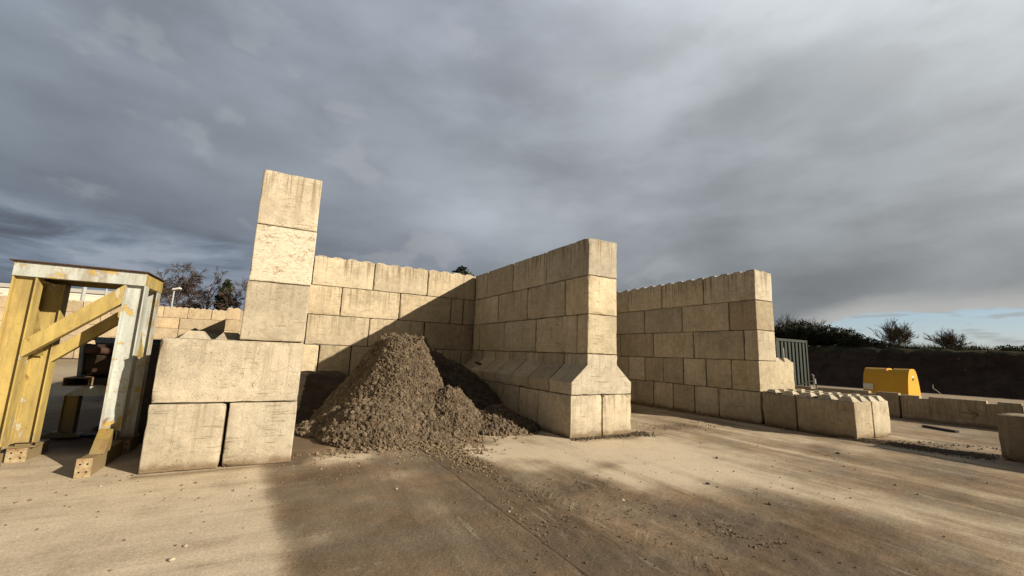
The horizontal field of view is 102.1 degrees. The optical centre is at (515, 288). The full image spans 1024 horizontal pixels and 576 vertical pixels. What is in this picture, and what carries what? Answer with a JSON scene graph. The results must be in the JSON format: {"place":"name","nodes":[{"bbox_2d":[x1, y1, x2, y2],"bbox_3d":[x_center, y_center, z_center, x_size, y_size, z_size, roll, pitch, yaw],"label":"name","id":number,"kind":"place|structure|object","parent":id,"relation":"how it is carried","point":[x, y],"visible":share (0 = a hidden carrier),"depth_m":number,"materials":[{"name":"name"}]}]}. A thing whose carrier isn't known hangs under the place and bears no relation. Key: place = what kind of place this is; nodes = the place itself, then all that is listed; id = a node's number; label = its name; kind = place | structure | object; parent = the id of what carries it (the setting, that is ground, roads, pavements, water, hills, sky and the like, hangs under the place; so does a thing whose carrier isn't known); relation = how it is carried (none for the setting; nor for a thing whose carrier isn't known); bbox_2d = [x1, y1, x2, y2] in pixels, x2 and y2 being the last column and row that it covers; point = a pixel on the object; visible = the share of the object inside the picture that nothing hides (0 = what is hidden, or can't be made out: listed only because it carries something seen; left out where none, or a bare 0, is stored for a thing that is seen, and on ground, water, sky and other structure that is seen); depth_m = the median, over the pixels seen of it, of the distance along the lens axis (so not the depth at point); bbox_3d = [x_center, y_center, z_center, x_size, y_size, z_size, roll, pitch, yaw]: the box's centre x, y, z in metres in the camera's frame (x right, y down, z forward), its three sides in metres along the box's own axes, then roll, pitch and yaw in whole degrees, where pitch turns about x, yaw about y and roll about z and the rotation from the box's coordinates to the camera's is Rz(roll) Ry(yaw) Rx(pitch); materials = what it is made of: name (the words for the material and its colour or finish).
{"place":"outdoors","nodes":[
{"label":"outdoors","id":0,"kind":"place"},
{"bbox_2d":[0,283,111,336],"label":"warehouse","id":1,"kind":"structure","parent":0,"point":[91,295],"depth_m":51.15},
{"bbox_2d":[0,358,1023,575],"bbox_3d":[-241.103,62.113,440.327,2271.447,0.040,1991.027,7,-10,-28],"label":"yard ground","id":2,"kind":"structure","parent":0,"point":[409,527],"depth_m":4.21,"materials":[{"name":"concrete"}]},
{"bbox_2d":[40,385,115,438],"bbox_3d":[-6.582,2.043,7.116,1.920,0.788,1.000,7,-10,-28],"label":"steel trestle","id":3,"kind":"object","parent":2,"relation":"on","point":[69,414],"visible":0.18,"depth_m":6.45,"materials":[{"name":"yellow paint"}]},
{"bbox_2d":[62,376,96,385],"bbox_3d":[-7.008,1.498,6.779,0.300,0.130,0.900,7,-10,-28],"label":"steel channel","id":4,"kind":"object","parent":3,"relation":"on","point":[74,381],"visible":0.47,"depth_m":6.54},
{"bbox_2d":[76,343,113,384],"bbox_3d":[-6.427,1.295,7.168,1.493,0.693,0.946,7,-10,-28],"label":"digger bucket","id":5,"kind":"object","parent":3,"relation":"on","point":[94,359],"visible":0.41,"depth_m":6.60,"materials":[{"name":"brown metal"}]},
{"bbox_2d":[0,258,165,477],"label":"steel stand","id":6,"kind":"object","parent":2,"relation":"on","point":[37,325],"visible":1,"depth_m":5.28,"materials":[{"name":"yellow paint"}]},
{"bbox_2d":[137,343,159,442],"bbox_3d":[-6.018,1.690,7.019,0.660,1.480,1.580,7,-10,-28],"label":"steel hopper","id":7,"kind":"object","parent":2,"relation":"on","point":[149,384],"visible":0.23,"depth_m":6.38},
{"bbox_2d":[153,262,216,308],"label":"bare tree","id":8,"kind":"object","parent":2,"relation":"on","point":[185,287],"visible":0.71,"depth_m":58.76,"materials":[{"name":"plant"}]},
{"bbox_2d":[138,402,231,473],"bbox_3d":[-4.433,1.912,5.743,0.781,0.798,1.581,7,-10,-28],"label":"concrete block","id":9,"kind":"object","parent":2,"relation":"on","point":[183,436],"depth_m":5.06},
{"bbox_2d":[186,266,227,309],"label":"bare tree","id":10,"kind":"object","parent":2,"relation":"on","point":[213,288],"visible":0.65,"depth_m":59.69,"materials":[{"name":"plant"}]},
{"bbox_2d":[213,279,237,309],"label":"pine tree","id":11,"kind":"object","parent":2,"relation":"on","point":[226,285],"visible":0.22,"depth_m":58.36,"materials":[{"name":"green plant"}]},
{"bbox_2d":[212,278,248,310],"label":"bare tree","id":12,"kind":"object","parent":2,"relation":"on","point":[226,296],"visible":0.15,"depth_m":55.92,"materials":[{"name":"grey plant"}]},
{"bbox_2d":[222,401,296,466],"bbox_3d":[-3.725,1.996,6.117,0.781,0.797,1.580,7,-10,-28],"label":"concrete block","id":13,"kind":"object","parent":2,"relation":"on","point":[259,432],"depth_m":5.43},
{"bbox_2d":[151,331,302,402],"bbox_3d":[-3.854,1.067,5.711,1.578,0.896,0.781,7,-10,-28],"label":"concrete block","id":14,"kind":"object","parent":13,"relation":"on","point":[196,366],"depth_m":5.34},
{"bbox_2d":[239,281,309,341],"bbox_3d":[-3.472,0.369,6.018,0.768,0.799,0.782,7,-10,-28],"label":"concrete block","id":15,"kind":"object","parent":14,"relation":"on","point":[274,312],"depth_m":5.67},
{"bbox_2d":[249,224,316,286],"bbox_3d":[-3.438,-0.420,6.147,0.762,0.798,0.780,7,-10,-28],"label":"concrete block","id":16,"kind":"object","parent":15,"relation":"on","point":[280,255],"depth_m":5.80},
{"bbox_2d":[257,170,321,232],"bbox_3d":[-3.598,-1.191,6.627,0.756,0.859,1.580,7,-10,-28],"label":"concrete block","id":17,"kind":"object","parent":16,"relation":"on","point":[289,201],"depth_m":5.93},
{"bbox_2d":[295,371,347,423],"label":"concrete block","id":18,"kind":"structure","parent":2,"relation":"on","point":[316,389],"depth_m":9.44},
{"bbox_2d":[294,332,538,448],"bbox_3d":[-2.312,1.995,9.329,5.432,2.002,5.684,7,-10,-28],"label":"soil heap","id":19,"kind":"object","parent":2,"relation":"on","point":[396,389],"visible":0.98,"depth_m":8.04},
{"bbox_2d":[489,382,503,402],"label":"concrete block","id":20,"kind":"structure","parent":2,"relation":"on","point":[497,388],"depth_m":10.49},
{"bbox_2d":[496,352,525,383],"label":"concrete block","id":21,"kind":"structure","parent":20,"relation":"on","point":[511,366],"depth_m":10.43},
{"bbox_2d":[504,319,544,352],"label":"concrete block","id":22,"kind":"structure","parent":21,"relation":"on","point":[519,336],"depth_m":10.55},
{"bbox_2d":[498,289,528,322],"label":"concrete block","id":23,"kind":"structure","parent":22,"relation":"on","point":[513,306],"depth_m":11.05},
{"bbox_2d":[513,252,546,291],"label":"concrete block","id":24,"kind":"structure","parent":23,"relation":"on","point":[531,272],"depth_m":10.49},
{"bbox_2d":[4,420,1002,575],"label":"loose crumbs","id":25,"kind":"object","parent":2,"relation":"on","point":[401,447],"visible":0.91,"depth_m":5.85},
{"bbox_2d":[503,384,521,413],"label":"concrete block","id":26,"kind":"structure","parent":2,"relation":"on","point":[511,393],"depth_m":9.84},
{"bbox_2d":[511,352,543,386],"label":"concrete block","id":27,"kind":"structure","parent":26,"relation":"on","point":[527,368],"depth_m":9.74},
{"bbox_2d":[519,387,539,423],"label":"concrete block","id":28,"kind":"structure","parent":2,"relation":"on","point":[528,403],"depth_m":9.15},
{"bbox_2d":[528,353,566,390],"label":"concrete block","id":29,"kind":"structure","parent":28,"relation":"on","point":[546,370],"depth_m":9.03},
{"bbox_2d":[536,315,582,353],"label":"concrete block","id":30,"kind":"structure","parent":29,"relation":"on","point":[556,335],"depth_m":9.19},
{"bbox_2d":[528,280,565,319],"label":"concrete block","id":31,"kind":"structure","parent":30,"relation":"on","point":[547,301],"depth_m":9.66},
{"bbox_2d":[546,238,616,283],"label":"concrete block","id":32,"kind":"structure","parent":31,"relation":"on","point":[589,256],"depth_m":8.84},
{"bbox_2d":[566,275,616,316],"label":"concrete block","id":33,"kind":"structure","parent":30,"relation":"on","point":[593,295],"depth_m":8.63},
{"bbox_2d":[538,390,600,437],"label":"concrete block","id":34,"kind":"structure","parent":2,"relation":"on","point":[571,416],"depth_m":8.10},
{"bbox_2d":[549,353,630,394],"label":"concrete block","id":35,"kind":"structure","parent":34,"relation":"on","point":[584,374],"depth_m":8.34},
{"bbox_2d":[577,314,616,354],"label":"concrete block","id":36,"kind":"structure","parent":35,"relation":"on","point":[596,334],"depth_m":8.45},
{"bbox_2d":[596,394,630,435],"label":"concrete block","id":37,"kind":"structure","parent":2,"relation":"on","point":[615,413],"depth_m":8.40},
{"bbox_2d":[570,430,656,440],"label":"wall foot gravel","id":38,"kind":"structure","parent":2,"relation":"on","point":[640,433],"depth_m":8.21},
{"bbox_2d":[636,380,656,405],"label":"concrete block","id":39,"kind":"structure","parent":2,"relation":"on","point":[645,391],"depth_m":14.03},
{"bbox_2d":[629,356,645,379],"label":"concrete block","id":40,"kind":"structure","parent":39,"relation":"on","point":[637,367],"depth_m":14.48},
{"bbox_2d":[621,333,665,357],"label":"concrete block","id":41,"kind":"structure","parent":40,"relation":"on","point":[638,345],"depth_m":14.57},
{"bbox_2d":[614,311,647,334],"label":"concrete block","id":42,"kind":"structure","parent":41,"relation":"on","point":[631,323],"depth_m":14.98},
{"bbox_2d":[616,290,629,312],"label":"concrete block","id":43,"kind":"structure","parent":42,"relation":"on","point":[622,302],"depth_m":15.51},
{"bbox_2d":[654,382,675,408],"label":"concrete block","id":44,"kind":"structure","parent":2,"relation":"on","point":[663,394],"depth_m":13.32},
{"bbox_2d":[673,384,696,412],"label":"concrete block","id":45,"kind":"structure","parent":2,"relation":"on","point":[684,397],"depth_m":12.63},
{"bbox_2d":[663,358,683,383],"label":"concrete block","id":46,"kind":"structure","parent":45,"relation":"on","point":[673,370],"depth_m":13.08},
{"bbox_2d":[654,332,697,358],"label":"concrete block","id":47,"kind":"structure","parent":46,"relation":"on","point":[675,345],"depth_m":13.16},
{"bbox_2d":[645,307,682,333],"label":"concrete block","id":48,"kind":"structure","parent":47,"relation":"on","point":[668,320],"depth_m":13.63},
{"bbox_2d":[628,284,663,311],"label":"concrete block","id":49,"kind":"structure","parent":48,"relation":"on","point":[645,298],"depth_m":14.48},
{"bbox_2d":[695,386,719,416],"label":"concrete block","id":50,"kind":"structure","parent":2,"relation":"on","point":[707,401],"depth_m":11.93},
{"bbox_2d":[663,338,809,385],"bbox_3d":[10.510,3.853,20.421,2.446,2.600,6.009,7,-10,-28],"label":"storage container","id":51,"kind":"object","parent":2,"relation":"on","point":[795,352],"visible":0.21,"depth_m":18.08,"materials":[{"name":"metal"}]},
{"bbox_2d":[719,388,764,423],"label":"concrete block","id":52,"kind":"structure","parent":2,"relation":"on","point":[741,405],"depth_m":11.02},
{"bbox_2d":[706,359,732,388],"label":"concrete block","id":53,"kind":"structure","parent":52,"relation":"on","point":[719,373],"depth_m":11.69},
{"bbox_2d":[694,331,757,360],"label":"concrete block","id":54,"kind":"structure","parent":53,"relation":"on","point":[728,345],"depth_m":11.76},
{"bbox_2d":[682,303,732,331],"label":"concrete block","id":55,"kind":"structure","parent":54,"relation":"on","point":[707,318],"depth_m":12.24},
{"bbox_2d":[662,278,706,308],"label":"concrete block","id":56,"kind":"structure","parent":55,"relation":"on","point":[683,293],"depth_m":13.07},
{"bbox_2d":[703,269,771,304],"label":"concrete block","id":57,"kind":"structure","parent":55,"relation":"on","point":[751,284],"depth_m":11.46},
{"bbox_2d":[732,358,794,391],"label":"concrete block","id":58,"kind":"structure","parent":52,"relation":"on","point":[755,375],"depth_m":11.03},
{"bbox_2d":[744,330,775,360],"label":"concrete block","id":59,"kind":"structure","parent":58,"relation":"on","point":[759,345],"depth_m":10.97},
{"bbox_2d":[729,300,773,330],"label":"concrete block","id":60,"kind":"structure","parent":59,"relation":"on","point":[752,315],"depth_m":11.17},
{"bbox_2d":[762,389,804,429],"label":"concrete block","id":61,"kind":"structure","parent":2,"relation":"on","point":[779,410],"depth_m":10.16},
{"bbox_2d":[631,402,1001,461],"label":"spilled dirt","id":62,"kind":"structure","parent":2,"relation":"on","point":[938,450],"depth_m":8.16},
{"bbox_2d":[796,392,873,439],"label":"concrete block","id":63,"kind":"structure","parent":2,"relation":"on","point":[839,415],"depth_m":9.16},
{"bbox_2d":[795,385,901,418],"bbox_3d":[11.173,3.812,14.091,0.480,0.760,2.887,8,-11,-35],"label":"concrete barrier","id":64,"kind":"object","parent":2,"relation":"on","point":[893,399],"visible":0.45,"depth_m":13.15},
{"bbox_2d":[821,392,890,437],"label":"concrete block","id":65,"kind":"structure","parent":2,"relation":"on","point":[880,417],"depth_m":9.35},
{"bbox_2d":[863,367,920,395],"bbox_3d":[13.798,3.706,15.229,1.110,1.512,1.304,7,-10,-28],"label":"fuel tank","id":66,"kind":"object","parent":2,"relation":"on","point":[901,381],"visible":0.71,"depth_m":14.92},
{"bbox_2d":[901,395,1023,428],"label":"concrete barrier","id":67,"kind":"object","parent":2,"relation":"on","point":[972,413],"visible":0.84,"depth_m":11.85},
{"bbox_2d":[996,413,1023,461],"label":"concrete block","id":68,"kind":"object","parent":2,"relation":"on","point":[1011,431],"depth_m":7.32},
{"bbox_3d":[-0.611,2.952,11.473,0.780,0.796,0.790,7,-10,-29],"label":"concrete block","id":69,"kind":"object","parent":2,"relation":"on","visible":0},
{"bbox_2d":[482,351,509,381],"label":"concrete block","id":70,"kind":"structure","parent":69,"relation":"on","point":[496,365],"depth_m":11.13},
{"bbox_3d":[-1.020,3.046,12.169,0.782,0.798,0.792,7,-10,-29],"label":"concrete block","id":71,"kind":"object","parent":2,"relation":"on","visible":0},
{"bbox_2d":[471,351,495,379],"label":"concrete block","id":72,"kind":"structure","parent":71,"relation":"on","point":[488,359],"depth_m":11.82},
{"bbox_2d":[479,322,509,351],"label":"concrete block","id":73,"kind":"structure","parent":72,"relation":"on","point":[492,338],"depth_m":11.95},
{"bbox_2d":[474,295,498,324],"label":"concrete block","id":74,"kind":"structure","parent":73,"relation":"on","point":[486,310],"depth_m":12.45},
{"bbox_2d":[475,272,488,299],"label":"concrete block","id":75,"kind":"structure","parent":74,"relation":"on","point":[481,285],"depth_m":12.97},
{"bbox_2d":[487,263,513,296],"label":"concrete block","id":76,"kind":"structure","parent":74,"relation":"on","point":[500,281],"depth_m":11.86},
{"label":"concrete block","id":77,"kind":"object","parent":2,"relation":"on","visible":0},
{"bbox_2d":[464,351,483,369],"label":"concrete block","id":78,"kind":"structure","parent":77,"relation":"on","point":[477,356],"depth_m":12.58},
{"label":"concrete block","id":79,"kind":"object","parent":2,"relation":"on","visible":0},
{"bbox_2d":[617,356,630,378],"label":"concrete block","id":80,"kind":"structure","parent":79,"relation":"on","point":[623,363],"depth_m":15.07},
{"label":"concrete block","id":81,"kind":"object","parent":2,"relation":"on","visible":0},
{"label":"concrete block","id":82,"kind":"object","parent":81,"relation":"on","visible":0},
{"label":"concrete block","id":83,"kind":"object","parent":82,"relation":"on","visible":0},
{"bbox_2d":[307,285,341,315],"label":"concrete block","id":84,"kind":"structure","parent":83,"relation":"on","point":[324,300],"depth_m":11.27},
{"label":"concrete block","id":85,"kind":"object","parent":2,"relation":"on","visible":0},
{"bbox_2d":[301,344,318,370],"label":"concrete block","id":86,"kind":"structure","parent":85,"relation":"on","point":[309,357],"depth_m":10.93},
{"bbox_2d":[316,345,350,374],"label":"concrete block","id":87,"kind":"structure","parent":85,"relation":"on","point":[333,357],"depth_m":11.22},
{"bbox_2d":[304,314,368,345],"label":"concrete block","id":88,"kind":"structure","parent":87,"relation":"on","point":[334,330],"depth_m":11.32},
{"bbox_2d":[339,288,399,319],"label":"concrete block","id":89,"kind":"structure","parent":88,"relation":"on","point":[360,303],"depth_m":11.83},
{"bbox_2d":[311,255,374,289],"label":"concrete block","id":90,"kind":"structure","parent":89,"relation":"on","point":[341,272],"depth_m":11.58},
{"bbox_2d":[371,263,427,295],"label":"concrete block","id":91,"kind":"structure","parent":89,"relation":"on","point":[399,279],"depth_m":12.33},
{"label":"concrete block","id":92,"kind":"object","parent":2,"relation":"on","visible":0},
{"bbox_2d":[348,346,371,374],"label":"concrete block","id":93,"kind":"structure","parent":92,"relation":"on","point":[357,353],"depth_m":11.51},
{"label":"concrete block","id":94,"kind":"object","parent":92,"relation":"on","visible":0},
{"bbox_2d":[367,319,423,346],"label":"concrete block","id":95,"kind":"structure","parent":94,"relation":"on","point":[377,328],"depth_m":12.04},
{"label":"concrete block","id":96,"kind":"object","parent":2,"relation":"on","visible":0},
{"bbox_2d":[435,349,460,362],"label":"concrete block","id":97,"kind":"structure","parent":96,"relation":"on","point":[454,355],"depth_m":12.83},
{"bbox_2d":[423,322,472,349],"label":"concrete block","id":98,"kind":"structure","parent":97,"relation":"on","point":[448,336],"depth_m":12.86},
{"bbox_2d":[397,294,450,323],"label":"concrete block","id":99,"kind":"structure","parent":98,"relation":"on","point":[420,308],"depth_m":12.59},
{"bbox_2d":[425,270,475,300],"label":"concrete block","id":100,"kind":"structure","parent":99,"relation":"on","point":[443,284],"depth_m":13.09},
{"bbox_2d":[449,299,462,324],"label":"concrete block","id":101,"kind":"structure","parent":98,"relation":"on","point":[456,311],"depth_m":13.08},
{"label":"concrete block","id":102,"kind":"object","parent":2,"relation":"on","visible":0},
{"bbox_2d":[460,350,471,364],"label":"concrete block","id":103,"kind":"structure","parent":102,"relation":"on","point":[466,356],"depth_m":13.04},
{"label":"concrete block","id":104,"kind":"object","parent":103,"relation":"on","visible":0},
{"bbox_2d":[459,300,475,325],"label":"concrete block","id":105,"kind":"structure","parent":104,"relation":"on","point":[468,314],"depth_m":13.28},
{"bbox_2d":[0,0,1023,349],"label":"sky","id":106,"kind":"structure","parent":0,"point":[866,157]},
{"bbox_2d":[339,345,1023,399],"bbox_3d":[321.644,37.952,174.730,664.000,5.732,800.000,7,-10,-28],"label":"soil bank","id":107,"kind":"structure","parent":0,"point":[989,373],"depth_m":27.66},
{"bbox_2d":[773,318,889,347],"bbox_3d":[26.077,4.512,39.397,2.961,3.139,15.300,6,-10,-24],"label":"evergreen hedge","id":108,"kind":"object","parent":107,"relation":"on","point":[821,336],"visible":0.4,"depth_m":36.70,"materials":[{"name":"green plant"}]},
{"bbox_2d":[867,318,919,346],"bbox_3d":[29.802,3.523,32.329,2.963,2.472,3.119,1,-9,9],"label":"bare shrub","id":109,"kind":"object","parent":107,"relation":"on","point":[894,334],"visible":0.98,"depth_m":31.99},
{"bbox_2d":[922,326,972,347],"bbox_3d":[31.280,3.592,30.013,2.678,1.721,1.962,-6,-12,42],"label":"bare shrub","id":110,"kind":"object","parent":107,"relation":"on","point":[944,339],"visible":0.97,"depth_m":29.91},
{"bbox_2d":[807,341,1023,351],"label":"crest grass","id":111,"kind":"structure","parent":0,"point":[934,346],"depth_m":30.03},
{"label":"concrete block","id":112,"kind":"object","parent":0,"visible":0},
{"bbox_2d":[684,358,725,385],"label":"concrete block","id":113,"kind":"structure","parent":112,"relation":"on","point":[695,371],"depth_m":12.39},
{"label":"concrete block","id":114,"kind":"object","parent":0,"visible":0},
{"bbox_2d":[645,357,663,381],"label":"concrete block","id":115,"kind":"structure","parent":114,"relation":"on","point":[654,368],"depth_m":13.79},
{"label":"concrete block","id":116,"kind":"object","parent":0,"visible":0},
{"bbox_2d":[203,330,223,334],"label":"concrete block","id":117,"kind":"structure","parent":116,"relation":"on","point":[214,332],"depth_m":34.10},
{"bbox_2d":[202,320,224,330],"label":"concrete block","id":118,"kind":"structure","parent":117,"relation":"on","point":[216,325],"depth_m":34.14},
{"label":"concrete block","id":119,"kind":"object","parent":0,"visible":0},
{"bbox_2d":[153,328,178,337],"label":"concrete block","id":120,"kind":"structure","parent":119,"relation":"on","point":[165,332],"depth_m":32.58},
{"bbox_2d":[155,317,179,328],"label":"concrete block","id":121,"kind":"structure","parent":120,"relation":"on","point":[163,322],"depth_m":32.72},
{"bbox_2d":[163,306,188,318],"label":"concrete block","id":122,"kind":"structure","parent":121,"relation":"on","point":[174,312],"depth_m":33.03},
{"bbox_2d":[178,329,202,335],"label":"concrete block","id":123,"kind":"structure","parent":119,"relation":"on","point":[181,331],"depth_m":33.11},
{"bbox_2d":[179,318,203,329],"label":"concrete block","id":124,"kind":"structure","parent":123,"relation":"on","point":[190,324],"depth_m":33.42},
{"bbox_2d":[188,308,212,319],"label":"concrete block","id":125,"kind":"structure","parent":124,"relation":"on","point":[201,314],"depth_m":33.78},
{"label":"concrete block","id":126,"kind":"object","parent":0,"visible":0},
{"bbox_2d":[226,307,241,320],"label":"concrete block","id":127,"kind":"structure","parent":126,"relation":"on","point":[234,314],"depth_m":29.50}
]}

